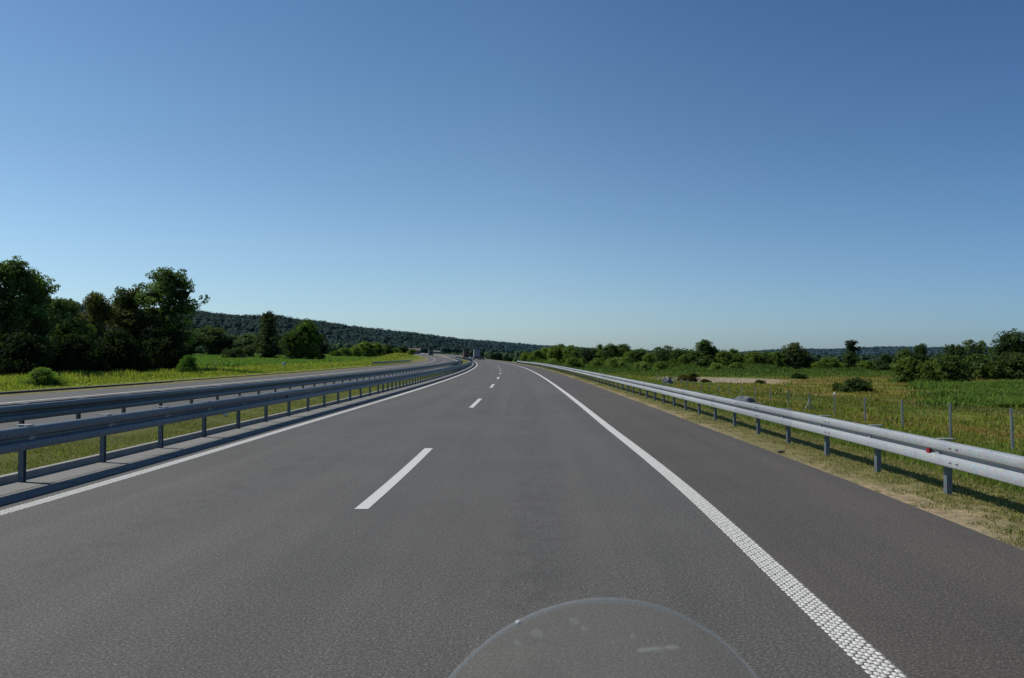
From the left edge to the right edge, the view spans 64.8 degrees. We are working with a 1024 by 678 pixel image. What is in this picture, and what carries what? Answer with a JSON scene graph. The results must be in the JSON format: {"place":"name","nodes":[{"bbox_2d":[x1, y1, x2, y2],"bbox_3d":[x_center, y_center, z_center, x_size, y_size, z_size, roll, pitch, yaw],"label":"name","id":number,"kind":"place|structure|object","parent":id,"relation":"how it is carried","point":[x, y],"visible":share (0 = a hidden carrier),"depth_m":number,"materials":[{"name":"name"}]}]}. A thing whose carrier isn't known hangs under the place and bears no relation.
{"place":"outdoors","nodes":[
{"label":"outdoors","id":0,"kind":"place"},
{"bbox_2d":[0,353,1023,549],"bbox_3d":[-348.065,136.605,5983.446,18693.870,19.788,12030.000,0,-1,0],"label":"ground","id":1,"kind":"structure","parent":0,"point":[961,516],"depth_m":15.48,"materials":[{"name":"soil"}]},
{"bbox_2d":[0,330,56,376],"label":"shrub","id":2,"kind":"object","parent":1,"relation":"on","point":[21,353],"visible":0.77,"depth_m":57.00,"materials":[{"name":"green plant"}]},
{"bbox_2d":[0,255,72,368],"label":"broadleaf tree","id":3,"kind":"object","parent":1,"relation":"on","point":[16,283],"visible":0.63,"depth_m":61.48,"materials":[{"name":"green plant"}]},
{"bbox_2d":[15,272,62,370],"bbox_3d":[-38.151,-0.966,64.070,4.264,8.818,4.225,0,-1,8],"label":"broadleaf tree","id":4,"kind":"object","parent":1,"relation":"on","point":[41,326],"visible":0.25,"depth_m":63.53,"materials":[{"name":"green plant"}]},
{"bbox_2d":[15,367,68,386],"bbox_3d":[-25.672,2.091,44.104,2.159,1.160,2.532,-1,-2,45],"label":"shrub","id":5,"kind":"object","parent":1,"relation":"on","point":[42,376],"visible":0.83,"depth_m":43.70,"materials":[{"name":"green plant"}]},
{"bbox_2d":[46,296,100,356],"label":"broadleaf tree","id":6,"kind":"object","parent":1,"relation":"on","point":[66,306],"visible":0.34,"depth_m":69.43,"materials":[{"name":"green plant"}]},
{"bbox_2d":[49,332,112,373],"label":"shrub","id":7,"kind":"object","parent":1,"relation":"on","point":[71,356],"visible":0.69,"depth_m":65.13,"materials":[{"name":"green plant"}]},
{"bbox_2d":[73,290,125,352],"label":"broadleaf tree","id":8,"kind":"object","parent":1,"relation":"on","point":[99,314],"visible":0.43,"depth_m":77.34,"materials":[{"name":"green plant"}]},
{"bbox_2d":[93,327,155,371],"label":"shrub","id":9,"kind":"object","parent":1,"relation":"on","point":[120,350],"visible":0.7,"depth_m":73.02,"materials":[{"name":"green plant"}]},
{"bbox_2d":[102,286,159,352],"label":"broadleaf tree","id":10,"kind":"object","parent":1,"relation":"on","point":[124,305],"visible":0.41,"depth_m":81.08,"materials":[{"name":"green plant"}]},
{"bbox_2d":[137,324,194,369],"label":"shrub","id":11,"kind":"object","parent":1,"relation":"on","point":[160,344],"visible":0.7,"depth_m":78.87,"materials":[{"name":"green plant"}]},
{"bbox_2d":[132,266,209,353],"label":"broadleaf tree","id":12,"kind":"object","parent":1,"relation":"on","point":[168,282],"visible":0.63,"depth_m":83.30,"materials":[{"name":"green plant"}]},
{"bbox_2d":[175,354,199,373],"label":"shrub","id":13,"kind":"object","parent":1,"relation":"on","point":[188,363],"visible":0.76,"depth_m":71.48,"materials":[{"name":"green plant"}]},
{"bbox_2d":[184,329,208,354],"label":"broadleaf tree","id":14,"kind":"object","parent":1,"relation":"on","point":[200,338],"visible":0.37,"depth_m":319.18,"materials":[{"name":"green plant"}]},
{"bbox_2d":[0,353,418,391],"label":"verge grass","id":15,"kind":"structure","parent":1,"relation":"on","point":[9,383],"depth_m":67.60,"materials":[{"name":"green plant"}]},
{"bbox_2d":[197,325,231,354],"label":"broadleaf tree","id":16,"kind":"object","parent":1,"relation":"on","point":[214,335],"visible":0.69,"depth_m":327.85,"materials":[{"name":"green plant"}]},
{"bbox_2d":[0,354,456,429],"bbox_3d":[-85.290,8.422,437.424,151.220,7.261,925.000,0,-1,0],"label":"opposite carriageway","id":17,"kind":"structure","parent":1,"relation":"on","point":[31,398],"depth_m":40.19,"materials":[{"name":"grey asphalt"}]},
{"bbox_2d":[0,381,172,393],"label":"kerb","id":18,"kind":"structure","parent":17,"relation":"on","point":[11,392],"depth_m":40.78,"materials":[{"name":"concrete"}]},
{"bbox_2d":[218,335,240,354],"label":"broadleaf tree","id":19,"kind":"object","parent":1,"relation":"on","point":[229,339],"visible":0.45,"depth_m":331.47,"materials":[{"name":"green plant"}]},
{"bbox_2d":[0,356,460,426],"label":"guardrail","id":20,"kind":"object","parent":1,"relation":"on","point":[21,413],"visible":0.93,"depth_m":20.81,"materials":[{"name":"grey metal"}]},
{"bbox_2d":[221,347,248,357],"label":"shrub","id":21,"kind":"object","parent":1,"relation":"on","point":[238,352],"visible":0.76,"depth_m":223.61,"materials":[{"name":"green plant"}]},
{"bbox_2d":[0,354,470,484],"bbox_3d":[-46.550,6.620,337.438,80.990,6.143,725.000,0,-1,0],"label":"kerb edging","id":22,"kind":"object","parent":1,"relation":"on","point":[31,473],"visible":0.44,"depth_m":14.06,"materials":[{"name":"concrete"}]},
{"bbox_2d":[0,359,472,501],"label":"guardrail","id":23,"kind":"object","parent":1,"relation":"on","point":[22,439],"visible":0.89,"depth_m":14.32,"materials":[{"name":"metal"}]},
{"bbox_2d":[233,333,259,352],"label":"broadleaf tree","id":24,"kind":"object","parent":1,"relation":"on","point":[246,337],"visible":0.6,"depth_m":327.45,"materials":[{"name":"green plant"}]},
{"bbox_2d":[242,344,258,356],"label":"shrub","id":25,"kind":"object","parent":1,"relation":"on","point":[248,350],"visible":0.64,"depth_m":249.14,"materials":[{"name":"green plant"}]},
{"bbox_2d":[251,311,283,357],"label":"poplar tree","id":26,"kind":"object","parent":1,"relation":"on","point":[268,347],"visible":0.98,"depth_m":234.68,"materials":[{"name":"green plant"}]},
{"bbox_2d":[186,354,377,367],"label":"crop field","id":27,"kind":"structure","parent":1,"relation":"on","point":[212,360],"depth_m":181.00,"materials":[{"name":"green plant"}]},
{"bbox_2d":[173,362,409,381],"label":"kerb","id":28,"kind":"structure","parent":1,"relation":"on","point":[269,374],"depth_m":71.01,"materials":[{"name":"concrete"}]},
{"bbox_2d":[278,330,305,358],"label":"broadleaf tree","id":29,"kind":"object","parent":1,"relation":"on","point":[287,341],"visible":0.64,"depth_m":204.21,"materials":[{"name":"green plant"}]},
{"bbox_2d":[288,318,323,359],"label":"broadleaf tree","id":30,"kind":"object","parent":1,"relation":"on","point":[305,327],"visible":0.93,"depth_m":202.02,"materials":[{"name":"green plant"}]},
{"bbox_2d":[312,334,329,359],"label":"broadleaf tree","id":31,"kind":"object","parent":1,"relation":"on","point":[323,349],"visible":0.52,"depth_m":211.70,"materials":[{"name":"green plant"}]},
{"bbox_2d":[338,347,353,355],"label":"shrub","id":32,"kind":"object","parent":1,"relation":"on","point":[346,351],"visible":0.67,"depth_m":305.12,"materials":[{"name":"green plant"}]},
{"bbox_2d":[350,345,363,356],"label":"shrub","id":33,"kind":"object","parent":1,"relation":"on","point":[355,350],"visible":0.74,"depth_m":310.89,"materials":[{"name":"green plant"}]},
{"bbox_2d":[357,341,377,356],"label":"broadleaf tree","id":34,"kind":"object","parent":1,"relation":"on","point":[368,348],"visible":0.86,"depth_m":316.87,"materials":[{"name":"green plant"}]},
{"bbox_2d":[372,342,386,355],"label":"broadleaf tree","id":35,"kind":"object","parent":1,"relation":"on","point":[379,346],"visible":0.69,"depth_m":323.34,"materials":[{"name":"green plant"}]},
{"bbox_2d":[382,344,394,354],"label":"broadleaf tree","id":36,"kind":"object","parent":1,"relation":"on","point":[388,350],"visible":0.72,"depth_m":329.13,"materials":[{"name":"green plant"}]},
{"bbox_2d":[372,359,412,364],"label":"guardrail","id":37,"kind":"object","parent":1,"relation":"on","point":[391,362],"visible":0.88,"depth_m":167.27,"materials":[{"name":"grey metal"}]},
{"bbox_2d":[0,353,1023,677],"bbox_3d":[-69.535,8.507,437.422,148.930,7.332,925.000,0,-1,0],"label":"carriageway","id":38,"kind":"structure","parent":1,"relation":"on","point":[456,525],"depth_m":6.50,"materials":[{"name":"grey asphalt"}]},
{"bbox_2d":[0,356,475,505],"bbox_3d":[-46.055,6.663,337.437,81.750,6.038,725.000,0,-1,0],"label":"gutter","id":39,"kind":"object","parent":38,"relation":"on","point":[13,492],"visible":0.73,"depth_m":13.41,"materials":[{"name":"concrete"}]},
{"bbox_2d":[473,349,479,358],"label":"truck","id":40,"kind":"object","parent":38,"relation":"on","point":[476,353],"visible":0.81,"depth_m":347.05,"materials":[{"name":"silver metal"}]},
{"bbox_2d":[519,352,532,363],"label":"broadleaf tree","id":41,"kind":"object","parent":1,"relation":"on","point":[523,356],"visible":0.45,"depth_m":328.80,"materials":[{"name":"green plant"}]},
{"bbox_2d":[527,349,547,361],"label":"broadleaf tree","id":42,"kind":"object","parent":1,"relation":"on","point":[537,354],"visible":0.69,"depth_m":324.21,"materials":[{"name":"green plant"}]},
{"bbox_2d":[546,345,563,362],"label":"broadleaf tree","id":43,"kind":"object","parent":1,"relation":"on","point":[554,352],"visible":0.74,"depth_m":318.44,"materials":[{"name":"green plant"}]},
{"bbox_2d":[560,345,575,361],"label":"broadleaf tree","id":44,"kind":"object","parent":1,"relation":"on","point":[569,348],"visible":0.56,"depth_m":313.38,"materials":[{"name":"green plant"}]},
{"bbox_2d":[563,357,584,367],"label":"shrub","id":45,"kind":"object","parent":1,"relation":"on","point":[573,362],"visible":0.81,"depth_m":248.87,"materials":[{"name":"green plant"}]},
{"bbox_2d":[568,348,582,358],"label":"broadleaf tree","id":46,"kind":"object","parent":1,"relation":"on","point":[574,353],"visible":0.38,"depth_m":308.47,"materials":[{"name":"green plant"}]},
{"bbox_2d":[578,347,595,364],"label":"broadleaf tree","id":47,"kind":"object","parent":1,"relation":"on","point":[585,355],"visible":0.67,"depth_m":298.27,"materials":[{"name":"green plant"}]},
{"bbox_2d":[192,341,987,363],"bbox_3d":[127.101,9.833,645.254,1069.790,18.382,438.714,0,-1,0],"label":"valley woodland","id":48,"kind":"object","parent":1,"relation":"on","point":[506,356],"visible":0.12,"depth_m":532.86,"materials":[{"name":"green plant"}]},
{"bbox_2d":[583,348,604,363],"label":"broadleaf tree","id":49,"kind":"object","parent":1,"relation":"on","point":[597,354],"visible":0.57,"depth_m":298.85,"materials":[{"name":"green plant"}]},
{"bbox_2d":[587,357,605,367],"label":"shrub","id":50,"kind":"object","parent":1,"relation":"on","point":[597,361],"visible":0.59,"depth_m":239.03,"materials":[{"name":"green plant"}]},
{"bbox_2d":[598,343,622,362],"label":"broadleaf tree","id":51,"kind":"object","parent":1,"relation":"on","point":[610,350],"visible":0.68,"depth_m":288.60,"materials":[{"name":"green plant"}]},
{"bbox_2d":[606,356,627,367],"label":"shrub","id":52,"kind":"object","parent":1,"relation":"on","point":[615,360],"visible":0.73,"depth_m":233.37,"materials":[{"name":"green plant"}]},
{"bbox_2d":[614,344,630,358],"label":"broadleaf tree","id":53,"kind":"object","parent":1,"relation":"on","point":[624,349],"visible":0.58,"depth_m":288.05,"materials":[{"name":"green plant"}]},
{"bbox_2d":[622,350,639,364],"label":"broadleaf tree","id":54,"kind":"object","parent":1,"relation":"on","point":[628,355],"visible":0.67,"depth_m":278.56,"materials":[{"name":"green plant"}]},
{"bbox_2d":[632,349,647,361],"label":"broadleaf tree","id":55,"kind":"object","parent":1,"relation":"on","point":[639,354],"visible":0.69,"depth_m":278.52,"materials":[{"name":"green plant"}]},
{"bbox_2d":[633,361,651,370],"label":"shrub","id":56,"kind":"object","parent":1,"relation":"on","point":[641,365],"visible":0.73,"depth_m":223.97,"materials":[{"name":"green plant"}]},
{"bbox_2d":[643,353,657,365],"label":"broadleaf tree","id":57,"kind":"object","parent":1,"relation":"on","point":[649,357],"visible":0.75,"depth_m":269.10,"materials":[{"name":"green plant"}]},
{"bbox_2d":[653,346,665,362],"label":"broadleaf tree","id":58,"kind":"object","parent":1,"relation":"on","point":[658,351],"visible":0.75,"depth_m":279.03,"materials":[{"name":"green plant"}]},
{"bbox_2d":[651,361,668,369],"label":"shrub","id":59,"kind":"object","parent":1,"relation":"on","point":[660,365],"visible":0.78,"depth_m":224.28,"materials":[{"name":"green plant"}]},
{"bbox_2d":[661,345,675,362],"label":"broadleaf tree","id":60,"kind":"object","parent":1,"relation":"on","point":[667,356],"visible":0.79,"depth_m":279.46,"materials":[{"name":"green plant"}]},
{"bbox_2d":[666,348,685,363],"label":"broadleaf tree","id":61,"kind":"object","parent":1,"relation":"on","point":[677,353],"visible":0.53,"depth_m":268.65,"materials":[{"name":"green plant"}]},
{"bbox_2d":[678,354,694,364],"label":"broadleaf tree","id":62,"kind":"object","parent":1,"relation":"on","point":[683,358],"visible":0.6,"depth_m":264.05,"materials":[{"name":"green plant"}]},
{"bbox_2d":[686,372,699,381],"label":"shrub","id":63,"kind":"object","parent":1,"relation":"on","point":[692,377],"visible":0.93,"depth_m":127.46,"materials":[{"name":"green plant"}]},
{"bbox_2d":[686,339,718,367],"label":"broadleaf tree","id":64,"kind":"object","parent":1,"relation":"on","point":[704,348],"visible":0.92,"depth_m":261.06,"materials":[{"name":"green plant"}]},
{"bbox_2d":[707,362,723,369],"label":"shrub","id":65,"kind":"object","parent":1,"relation":"on","point":[714,365],"visible":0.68,"depth_m":223.80,"materials":[{"name":"green plant"}]},
{"bbox_2d":[714,349,734,365],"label":"broadleaf tree","id":66,"kind":"object","parent":1,"relation":"on","point":[723,360],"visible":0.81,"depth_m":256.37,"materials":[{"name":"green plant"}]},
{"bbox_2d":[725,362,746,368],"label":"shrub","id":67,"kind":"object","parent":1,"relation":"on","point":[734,365],"visible":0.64,"depth_m":224.05,"materials":[{"name":"green plant"}]},
{"bbox_2d":[731,353,752,362],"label":"broadleaf tree","id":68,"kind":"object","parent":1,"relation":"on","point":[737,356],"visible":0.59,"depth_m":254.37,"materials":[{"name":"green plant"}]},
{"bbox_2d":[736,396,754,402],"bbox_3d":[13.474,3.706,46.913,1.263,0.812,1.154,-1,-2,25],"label":"stone heap","id":69,"kind":"object","parent":1,"relation":"on","point":[746,399],"visible":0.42,"depth_m":46.58,"materials":[{"name":"grey stone"}]},
{"bbox_2d":[525,359,980,376],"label":"undergrowth","id":70,"kind":"object","parent":1,"relation":"on","point":[686,369],"visible":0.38,"depth_m":215.77,"materials":[{"name":"green plant"}]},
{"bbox_2d":[742,350,766,364],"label":"broadleaf tree","id":71,"kind":"object","parent":1,"relation":"on","point":[755,356],"visible":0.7,"depth_m":250.65,"materials":[{"name":"green plant"}]},
{"bbox_2d":[756,351,776,365],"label":"broadleaf tree","id":72,"kind":"object","parent":1,"relation":"on","point":[765,354],"visible":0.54,"depth_m":248.73,"materials":[{"name":"green plant"}]},
{"bbox_2d":[515,360,1023,495],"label":"guardrail","id":73,"kind":"object","parent":1,"relation":"on","point":[949,456],"visible":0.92,"depth_m":11.91,"materials":[{"name":"silver metal"}]},
{"bbox_2d":[529,364,1023,455],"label":"meadow grass","id":74,"kind":"structure","parent":1,"relation":"on","point":[874,397],"depth_m":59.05,"materials":[{"name":"green plant"}]},
{"bbox_2d":[766,350,788,367],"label":"broadleaf tree","id":75,"kind":"object","parent":1,"relation":"on","point":[779,359],"visible":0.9,"depth_m":244.84,"materials":[{"name":"green plant"}]},
{"bbox_2d":[535,365,1023,495],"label":"tall grass","id":76,"kind":"structure","parent":1,"relation":"on","point":[954,471],"depth_m":30.22,"materials":[{"name":"green plant"}]},
{"bbox_2d":[781,342,809,368],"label":"broadleaf tree","id":77,"kind":"object","parent":1,"relation":"on","point":[792,348],"visible":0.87,"depth_m":244.44,"materials":[{"name":"green plant"}]},
{"bbox_2d":[788,373,807,378],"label":"shrub","id":78,"kind":"object","parent":1,"relation":"on","point":[798,375],"visible":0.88,"depth_m":149.45,"materials":[{"name":"green plant"}]},
{"bbox_2d":[792,350,818,368],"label":"broadleaf tree","id":79,"kind":"object","parent":1,"relation":"on","point":[805,359],"visible":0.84,"depth_m":242.40,"materials":[{"name":"green plant"}]},
{"bbox_2d":[819,357,842,367],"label":"broadleaf tree","id":80,"kind":"object","parent":1,"relation":"on","point":[831,362],"visible":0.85,"depth_m":235.05,"materials":[{"name":"green plant"}]},
{"bbox_2d":[827,382,842,391],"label":"shrub","id":81,"kind":"object","parent":1,"relation":"on","point":[835,386],"visible":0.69,"depth_m":89.60,"materials":[{"name":"green plant"}]},
{"bbox_2d":[660,377,1020,449],"bbox_3d":[17.729,4.032,61.921,0.920,2.037,96.154,0,-1,3],"label":"wire fence","id":82,"kind":"object","parent":1,"relation":"on","point":[950,424],"visible":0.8,"depth_m":33.92,"materials":[{"name":"grey metal"}]},
{"bbox_2d":[841,339,860,367],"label":"poplar tree","id":83,"kind":"object","parent":1,"relation":"on","point":[850,357],"visible":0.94,"depth_m":235.41,"materials":[{"name":"green plant"}]},
{"bbox_2d":[837,377,875,392],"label":"shrub","id":84,"kind":"object","parent":1,"relation":"on","point":[855,384],"visible":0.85,"depth_m":87.47,"materials":[{"name":"green plant"}]},
{"bbox_2d":[856,360,878,369],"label":"shrub","id":85,"kind":"object","parent":1,"relation":"on","point":[866,364],"visible":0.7,"depth_m":230.61,"materials":[{"name":"green plant"}]},
{"bbox_2d":[873,354,894,370],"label":"broadleaf tree","id":86,"kind":"object","parent":1,"relation":"on","point":[885,359],"visible":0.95,"depth_m":225.42,"materials":[{"name":"green plant"}]},
{"bbox_2d":[884,356,922,382],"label":"shrub","id":87,"kind":"object","parent":1,"relation":"on","point":[904,369],"visible":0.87,"depth_m":124.92,"materials":[{"name":"green plant"}]},
{"bbox_2d":[893,348,914,365],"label":"broadleaf tree","id":88,"kind":"object","parent":1,"relation":"on","point":[904,353],"visible":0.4,"depth_m":203.93,"materials":[{"name":"green plant"}]},
{"bbox_2d":[912,343,928,363],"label":"broadleaf tree","id":89,"kind":"object","parent":1,"relation":"on","point":[920,351],"visible":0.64,"depth_m":204.45,"materials":[{"name":"green plant"}]},
{"bbox_2d":[913,361,946,382],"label":"shrub","id":90,"kind":"object","parent":1,"relation":"on","point":[930,370],"visible":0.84,"depth_m":122.76,"materials":[{"name":"green plant"}]},
{"bbox_2d":[934,344,967,365],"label":"broadleaf tree","id":91,"kind":"object","parent":1,"relation":"on","point":[951,349],"visible":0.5,"depth_m":184.19,"materials":[{"name":"green plant"}]},
{"bbox_2d":[933,354,979,381],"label":"shrub","id":92,"kind":"object","parent":1,"relation":"on","point":[952,367],"visible":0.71,"depth_m":130.47,"materials":[{"name":"green plant"}]},
{"bbox_2d":[903,377,1023,407],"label":"weed thicket","id":93,"kind":"object","parent":1,"relation":"on","point":[1003,393],"visible":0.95,"depth_m":74.60,"materials":[{"name":"green plant"}]},
{"bbox_2d":[961,339,984,356],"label":"broadleaf tree","id":94,"kind":"object","parent":1,"relation":"on","point":[972,347],"visible":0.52,"depth_m":184.04,"materials":[{"name":"green plant"}]},
{"bbox_2d":[975,340,992,355],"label":"broadleaf tree","id":95,"kind":"object","parent":1,"relation":"on","point":[982,343],"visible":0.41,"depth_m":184.15,"materials":[{"name":"green plant"}]},
{"bbox_2d":[960,352,1008,379],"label":"shrub","id":96,"kind":"object","parent":1,"relation":"on","point":[985,367],"visible":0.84,"depth_m":138.61,"materials":[{"name":"green plant"}]},
{"bbox_2d":[987,328,1023,364],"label":"broadleaf tree","id":97,"kind":"object","parent":1,"relation":"on","point":[1012,341],"visible":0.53,"depth_m":166.93,"materials":[{"name":"green plant"}]},
{"bbox_2d":[992,351,1023,379],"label":"shrub","id":98,"kind":"object","parent":1,"relation":"on","point":[1011,363],"visible":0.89,"depth_m":136.75,"materials":[{"name":"green plant"}]},
{"bbox_2d":[0,0,1023,351],"label":"sky","id":99,"kind":"structure","parent":0,"point":[741,175],"materials":[{"name":"blue"}]},
{"bbox_2d":[492,620,738,677],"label":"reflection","id":100,"kind":"object","parent":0,"point":[515,653],"visible":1,"depth_m":0.68,"materials":[{"name":"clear plastic"}]},
{"bbox_2d":[543,368,1023,546],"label":"verge grass","id":101,"kind":"structure","parent":0,"point":[966,481],"depth_m":12.02,"materials":[{"name":"green plant"}]},
{"bbox_3d":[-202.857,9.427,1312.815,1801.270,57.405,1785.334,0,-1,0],"label":"hill","id":102,"kind":"structure","parent":0,"visible":0},
{"bbox_2d":[4,299,651,353],"bbox_3d":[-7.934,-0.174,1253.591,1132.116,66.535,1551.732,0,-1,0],"label":"hill forest","id":103,"kind":"object","parent":102,"relation":"on","point":[238,325],"visible":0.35,"depth_m":933.94,"materials":[{"name":"green plant"}]},
{"bbox_3d":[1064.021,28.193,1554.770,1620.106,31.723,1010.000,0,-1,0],"label":"hill","id":104,"kind":"structure","parent":0,"visible":0},
{"bbox_2d":[727,346,992,355],"bbox_3d":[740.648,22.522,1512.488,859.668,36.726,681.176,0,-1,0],"label":"hill forest","id":105,"kind":"object","parent":104,"relation":"on","point":[882,350],"visible":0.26,"depth_m":1459.68,"materials":[{"name":"green plant"}]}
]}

